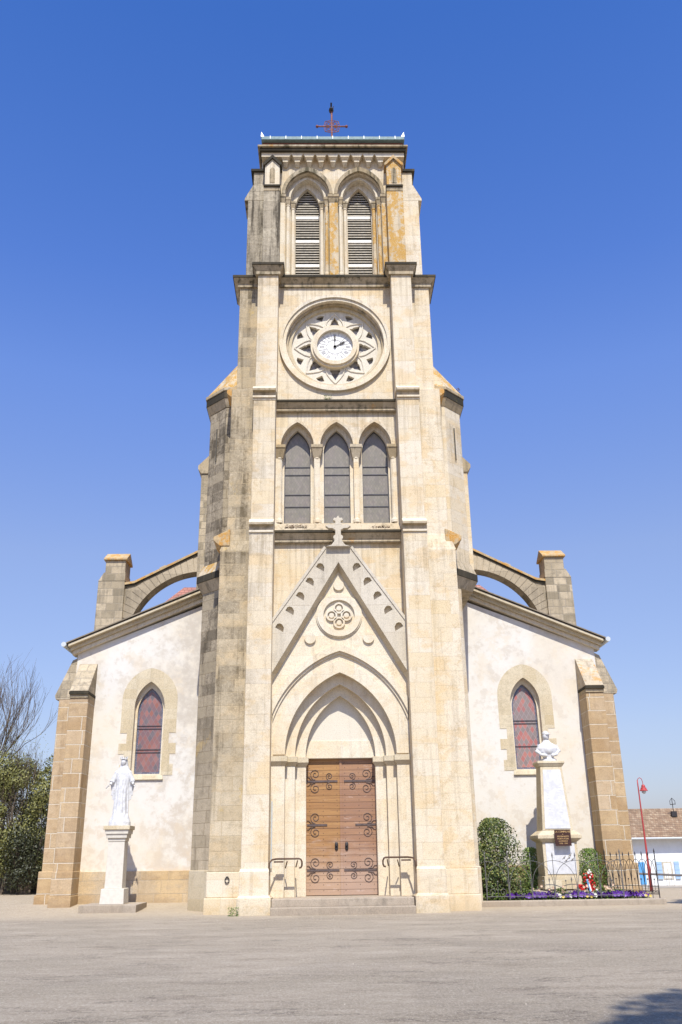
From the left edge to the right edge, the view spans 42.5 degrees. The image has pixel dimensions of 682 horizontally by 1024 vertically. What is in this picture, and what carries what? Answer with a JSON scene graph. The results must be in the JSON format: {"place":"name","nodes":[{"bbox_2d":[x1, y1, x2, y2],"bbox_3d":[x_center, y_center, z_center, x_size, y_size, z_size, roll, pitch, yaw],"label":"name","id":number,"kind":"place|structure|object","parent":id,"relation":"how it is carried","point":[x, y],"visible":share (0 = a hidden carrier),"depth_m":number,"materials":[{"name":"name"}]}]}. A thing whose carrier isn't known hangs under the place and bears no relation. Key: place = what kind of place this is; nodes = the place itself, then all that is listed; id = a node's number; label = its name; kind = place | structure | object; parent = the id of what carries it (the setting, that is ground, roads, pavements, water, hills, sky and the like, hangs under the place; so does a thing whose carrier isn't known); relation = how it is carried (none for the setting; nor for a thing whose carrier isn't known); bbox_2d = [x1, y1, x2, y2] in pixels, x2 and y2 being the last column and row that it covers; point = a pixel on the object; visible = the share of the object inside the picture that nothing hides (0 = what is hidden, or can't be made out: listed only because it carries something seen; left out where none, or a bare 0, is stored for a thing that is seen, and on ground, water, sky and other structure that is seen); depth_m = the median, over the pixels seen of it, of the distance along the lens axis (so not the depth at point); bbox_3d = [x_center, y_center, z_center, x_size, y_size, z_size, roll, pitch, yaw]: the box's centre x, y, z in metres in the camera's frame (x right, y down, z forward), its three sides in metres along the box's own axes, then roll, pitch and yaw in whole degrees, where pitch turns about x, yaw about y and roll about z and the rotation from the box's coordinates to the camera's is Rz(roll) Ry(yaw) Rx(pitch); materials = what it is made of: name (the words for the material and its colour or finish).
{"place":"outdoors","nodes":[
{"label":"outdoors","id":0,"kind":"place"},
{"bbox_2d":[0,885,681,1023],"bbox_3d":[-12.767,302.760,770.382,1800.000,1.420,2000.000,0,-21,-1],"label":"ground","id":1,"kind":"structure","parent":0,"point":[297,976],"depth_m":13.02,"materials":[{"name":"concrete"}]},
{"bbox_2d":[0,856,41,893],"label":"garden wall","id":2,"kind":"structure","parent":1,"relation":"on","point":[31,891],"depth_m":36.36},
{"bbox_2d":[0,819,46,894],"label":"shrub","id":3,"kind":"object","parent":1,"relation":"on","point":[23,872],"visible":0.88,"depth_m":35.22,"materials":[{"name":"green plant"}]},
{"bbox_2d":[0,722,50,894],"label":"tree","id":4,"kind":"object","parent":1,"relation":"on","point":[13,804],"visible":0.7,"depth_m":36.89,"materials":[{"name":"green plant"}]},
{"bbox_2d":[0,749,52,893],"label":"shrub","id":5,"kind":"object","parent":1,"relation":"on","point":[37,806],"visible":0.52,"depth_m":36.76,"materials":[{"name":"green plant"}]},
{"bbox_2d":[0,652,57,758],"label":"tree","id":6,"kind":"object","parent":1,"relation":"on","point":[22,707],"visible":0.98,"depth_m":39.85,"materials":[{"name":"brown plant"}]},
{"bbox_2d":[78,825,146,913],"bbox_3d":[-7.045,11.220,27.531,1.720,2.590,1.720,0,-21,-1],"label":"pedestal","id":7,"kind":"object","parent":1,"relation":"on","point":[114,896],"visible":0.92,"depth_m":27.23,"materials":[{"name":"stone"}]},
{"bbox_2d":[106,756,135,825],"bbox_3d":[-7.078,9.012,28.392,0.966,2.150,0.600,0,-21,-1],"label":"statue","id":8,"kind":"object","parent":7,"relation":"on","point":[122,782],"visible":0.94,"depth_m":28.30,"materials":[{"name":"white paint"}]},
{"bbox_2d":[228,907,238,915],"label":"weed","id":9,"kind":"object","parent":1,"relation":"on","point":[232,911],"visible":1,"depth_m":24.24,"materials":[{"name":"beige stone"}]},
{"bbox_2d":[33,103,642,915],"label":"church","id":10,"kind":"structure","parent":1,"relation":"on","point":[339,695],"depth_m":30.18,"materials":[{"name":"stone"}]},
{"bbox_2d":[132,683,164,774],"bbox_3d":[-6.826,7.773,31.375,1.160,3.400,0.250,0,-21,-1],"label":"stained window","id":11,"kind":"structure","parent":10,"relation":"in","point":[149,716],"depth_m":31.30,"materials":[{"name":"glass"}]},
{"bbox_2d":[215,429,217,461],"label":"slit window","id":12,"kind":"structure","parent":10,"relation":"in","point":[216,429],"depth_m":32.08,"materials":[{"name":"grey stone"}]},
{"bbox_2d":[268,858,302,874],"bbox_3d":[-1.689,10.253,25.396,1.052,0.457,0.662,7,-23,-19],"label":"handrail","id":13,"kind":"object","parent":10,"relation":"attached to","point":[300,859],"visible":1,"depth_m":25.33,"materials":[{"name":"grey metal"}]},
{"bbox_2d":[282,426,313,523],"bbox_3d":[-1.521,-1.311,30.717,1.360,4.100,0.210,0,-21,-1],"label":"lancet window","id":14,"kind":"structure","parent":10,"relation":"in","point":[298,462],"depth_m":30.69,"materials":[{"name":"glass"}]},
{"bbox_2d":[295,194,319,274],"bbox_3d":[-1.325,-10.815,34.844,1.000,4.600,0.275,0,-21,-1],"label":"louvred window","id":15,"kind":"structure","parent":10,"relation":"in","point":[307,247],"depth_m":34.84,"materials":[{"name":"grey wood"}]},
{"bbox_2d":[306,759,340,895],"bbox_3d":[-0.543,9.567,26.802,1.045,3.920,0.168,0,-21,-1],"label":"door","id":16,"kind":"structure","parent":10,"relation":"in","point":[323,854],"depth_m":26.78,"materials":[{"name":"orange wood"}]},
{"bbox_2d":[279,294,390,391],"bbox_3d":[-0.225,-6.140,32.505,4.080,4.080,0.670,0,-21,-1],"label":"rose window","id":17,"kind":"structure","parent":10,"relation":"in","point":[295,351],"depth_m":32.60,"materials":[{"name":"stone"}]},
{"bbox_2d":[320,426,353,522],"bbox_3d":[-0.146,-1.321,30.745,1.360,4.100,0.209,0,-21,-1],"label":"lancet window","id":18,"kind":"structure","parent":10,"relation":"in","point":[336,462],"depth_m":30.72,"materials":[{"name":"glass"}]},
{"bbox_2d":[342,758,377,894],"bbox_3d":[0.562,9.560,26.824,1.045,3.920,0.168,0,-21,-1],"label":"door","id":19,"kind":"structure","parent":10,"relation":"in","point":[360,872],"depth_m":26.79,"materials":[{"name":"brown wood"}]},
{"bbox_2d":[347,194,372,274],"bbox_3d":[0.734,-10.829,34.885,1.000,4.600,0.275,0,-21,-1],"label":"louvred window","id":20,"kind":"structure","parent":10,"relation":"in","point":[358,209],"depth_m":34.89,"materials":[{"name":"grey wood"}]},
{"bbox_2d":[359,426,391,522],"bbox_3d":[1.199,-1.330,30.772,1.360,4.100,0.208,0,-21,-1],"label":"lancet window","id":21,"kind":"structure","parent":10,"relation":"in","point":[374,462],"depth_m":30.75,"materials":[{"name":"glass"}]},
{"bbox_2d":[382,856,416,869],"bbox_3d":[1.772,10.229,25.466,1.052,0.456,0.661,-8,-22,17],"label":"handrail","id":22,"kind":"object","parent":10,"relation":"attached to","point":[413,858],"visible":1,"depth_m":25.39,"materials":[{"name":"grey metal"}]},
{"bbox_2d":[453,428,456,459],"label":"slit window","id":23,"kind":"structure","parent":10,"relation":"in","point":[453,428],"depth_m":32.29,"materials":[{"name":"beige stone"}]},
{"bbox_2d":[510,679,542,769],"bbox_3d":[6.631,7.678,31.644,1.160,3.400,0.250,0,-21,-1],"label":"stained window","id":24,"kind":"structure","parent":10,"relation":"in","point":[525,715],"depth_m":31.61,"materials":[{"name":"glass"}]},
{"bbox_2d":[530,761,588,897],"bbox_3d":[6.815,10.317,28.398,1.700,4.320,1.386,0,-21,-1],"label":"war memorial","id":25,"kind":"object","parent":1,"relation":"on","point":[556,835],"visible":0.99,"depth_m":28.03,"materials":[{"name":"stone"}]},
{"bbox_2d":[534,731,560,760],"bbox_3d":[6.878,7.830,29.344,0.881,1.000,0.432,0,-21,-1],"label":"bust","id":26,"kind":"object","parent":25,"relation":"on","point":[547,749],"visible":0.94,"depth_m":29.17,"materials":[{"name":"stone"}]},
{"bbox_2d":[482,898,666,906],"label":"kerb","id":27,"kind":"structure","parent":1,"relation":"on","point":[579,902],"depth_m":26.58,"materials":[{"name":"stone"}]},
{"bbox_2d":[483,849,624,900],"bbox_3d":[6.539,11.146,26.977,4.252,1.430,0.045,0,-21,-1],"label":"fence","id":28,"kind":"object","parent":27,"relation":"on","point":[554,881],"visible":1,"depth_m":26.91,"materials":[{"name":"metal"}]},
{"bbox_2d":[603,848,659,897],"bbox_3d":[9.194,11.445,27.846,0.046,1.430,2.030,13,-25,-31],"label":"fence","id":29,"kind":"object","parent":27,"relation":"on","point":[643,872],"visible":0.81,"depth_m":27.76,"materials":[{"name":"metal"}]},
{"bbox_2d":[637,777,652,891],"bbox_3d":[12.496,13.070,35.734,0.445,4.363,0.330,0,-21,-1],"label":"street lamp","id":30,"kind":"object","parent":1,"relation":"on","point":[643,788],"visible":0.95,"depth_m":35.79,"materials":[{"name":"red metal"}]},
{"bbox_2d":[628,799,681,885],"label":"house","id":31,"kind":"structure","parent":1,"relation":"on","point":[663,830],"depth_m":73.17,"materials":[{"name":"paint"}]},
{"bbox_2d":[638,862,646,884],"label":"door","id":32,"kind":"structure","parent":31,"relation":"in","point":[640,870],"depth_m":72.33,"materials":[{"name":"blue paint"}]},
{"bbox_2d":[661,861,672,879],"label":"window","id":33,"kind":"structure","parent":31,"relation":"in","point":[665,865],"depth_m":72.47,"materials":[{"name":"white wood"}]},
{"bbox_2d":[0,0,681,848],"label":"sky","id":34,"kind":"structure","parent":0,"point":[543,138],"materials":[{"name":"blue"}]},
{"bbox_2d":[641,885,681,887],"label":"pavement","id":35,"kind":"structure","parent":0,"point":[665,886],"depth_m":40.04,"materials":[{"name":"white concrete"}]},
{"bbox_2d":[639,873,681,875],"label":"guard rail","id":36,"kind":"object","parent":35,"relation":"on","point":[660,874],"visible":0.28,"depth_m":41.17,"materials":[{"name":"white metal"}]},
{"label":"flower bed soil","id":37,"kind":"structure","parent":0,"visible":0},
{"bbox_2d":[477,817,522,899],"bbox_3d":[4.983,11.237,28.524,1.891,2.518,1.532,0,-21,-1],"label":"bush","id":38,"kind":"object","parent":37,"relation":"on","point":[496,824],"visible":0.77,"depth_m":28.31,"materials":[{"name":"green plant"}]},
{"bbox_2d":[502,866,529,893],"bbox_3d":[5.537,11.783,27.848,0.930,1.037,0.698,0,-21,-1],"label":"bush","id":39,"kind":"object","parent":37,"relation":"on","point":[517,888],"visible":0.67,"depth_m":27.78,"materials":[{"name":"green plant"}]},
{"bbox_2d":[524,893,533,899],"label":"pansy plant","id":40,"kind":"object","parent":37,"relation":"on","point":[528,898],"visible":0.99,"depth_m":26.88,"materials":[{"name":"purple plant"}]},
{"bbox_2d":[519,847,544,890],"bbox_3d":[6.283,11.811,28.764,0.947,1.587,0.954,0,-21,-1],"label":"bush","id":41,"kind":"object","parent":37,"relation":"on","point":[532,851],"visible":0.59,"depth_m":28.73,"materials":[{"name":"green plant"}]},
{"bbox_2d":[529,891,539,899],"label":"pansy plant","id":42,"kind":"object","parent":37,"relation":"on","point":[536,893],"visible":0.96,"depth_m":26.88,"materials":[{"name":"purple plant"}]},
{"bbox_2d":[536,891,545,899],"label":"pansy plant","id":43,"kind":"object","parent":37,"relation":"on","point":[541,894],"visible":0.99,"depth_m":26.85,"materials":[{"name":"purple plant"}]},
{"bbox_2d":[543,891,555,899],"bbox_3d":[6.443,11.777,26.959,0.377,0.297,0.367,18,-28,-40],"label":"pansy plant","id":44,"kind":"object","parent":37,"relation":"on","point":[548,894],"visible":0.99,"depth_m":26.90,"materials":[{"name":"purple plant"}]},
{"bbox_2d":[483,886,623,900],"bbox_3d":[6.519,12.030,27.680,4.449,0.403,1.622,0,-21,-1],"label":"bedding foliage","id":45,"kind":"object","parent":37,"relation":"on","point":[530,891],"visible":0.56,"depth_m":27.05,"materials":[{"name":"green plant"}]},
{"bbox_2d":[533,884,613,893],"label":"pale blossoms","id":46,"kind":"object","parent":45,"relation":"attached to","point":[594,886],"visible":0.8,"depth_m":27.14,"materials":[{"name":"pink plant"}]},
{"bbox_2d":[552,892,561,899],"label":"pansy plant","id":47,"kind":"object","parent":37,"relation":"on","point":[556,897],"visible":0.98,"depth_m":26.85,"materials":[{"name":"white plant"}]},
{"bbox_2d":[568,890,580,898],"bbox_3d":[7.234,11.788,27.010,0.407,0.290,0.359,18,-28,-39],"label":"pansy plant","id":48,"kind":"object","parent":37,"relation":"on","point":[575,893],"visible":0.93,"depth_m":26.93,"materials":[{"name":"purple plant"}]},
{"bbox_2d":[579,865,598,891],"bbox_3d":[7.700,11.547,27.363,0.730,1.012,0.354,0,-21,-1],"label":"bouquet","id":49,"kind":"object","parent":37,"relation":"on","point":[591,883],"visible":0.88,"depth_m":27.38,"materials":[{"name":"red plant"}]},
{"bbox_2d":[578,848,609,890],"bbox_3d":[8.215,11.804,28.750,1.041,1.537,0.922,0,-21,-1],"label":"bush","id":50,"kind":"object","parent":37,"relation":"on","point":[588,855],"visible":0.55,"depth_m":28.75,"materials":[{"name":"green plant"}]},
{"bbox_2d":[605,891,613,898],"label":"pansy plant","id":51,"kind":"object","parent":37,"relation":"on","point":[609,894],"visible":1,"depth_m":26.92,"materials":[{"name":"purple plant"}]},
{"bbox_2d":[611,891,619,898],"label":"pansy plant","id":52,"kind":"object","parent":37,"relation":"on","point":[614,893],"visible":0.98,"depth_m":26.90,"materials":[{"name":"purple plant"}]},
{"bbox_2d":[611,890,624,898],"bbox_3d":[8.541,11.763,26.991,0.402,0.286,0.355,18,-28,-39],"label":"pansy plant","id":53,"kind":"object","parent":37,"relation":"on","point":[620,892],"visible":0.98,"depth_m":26.91,"materials":[{"name":"purple plant"}]},
{"bbox_2d":[632,891,641,897],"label":"pansy plant","id":54,"kind":"object","parent":37,"relation":"on","point":[636,894],"visible":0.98,"depth_m":26.95,"materials":[{"name":"purple plant"}]},
{"bbox_2d":[643,892,651,897],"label":"pansy plant","id":55,"kind":"object","parent":37,"relation":"on","point":[647,894],"visible":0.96,"depth_m":26.96,"materials":[{"name":"yellow plant"}]}
]}

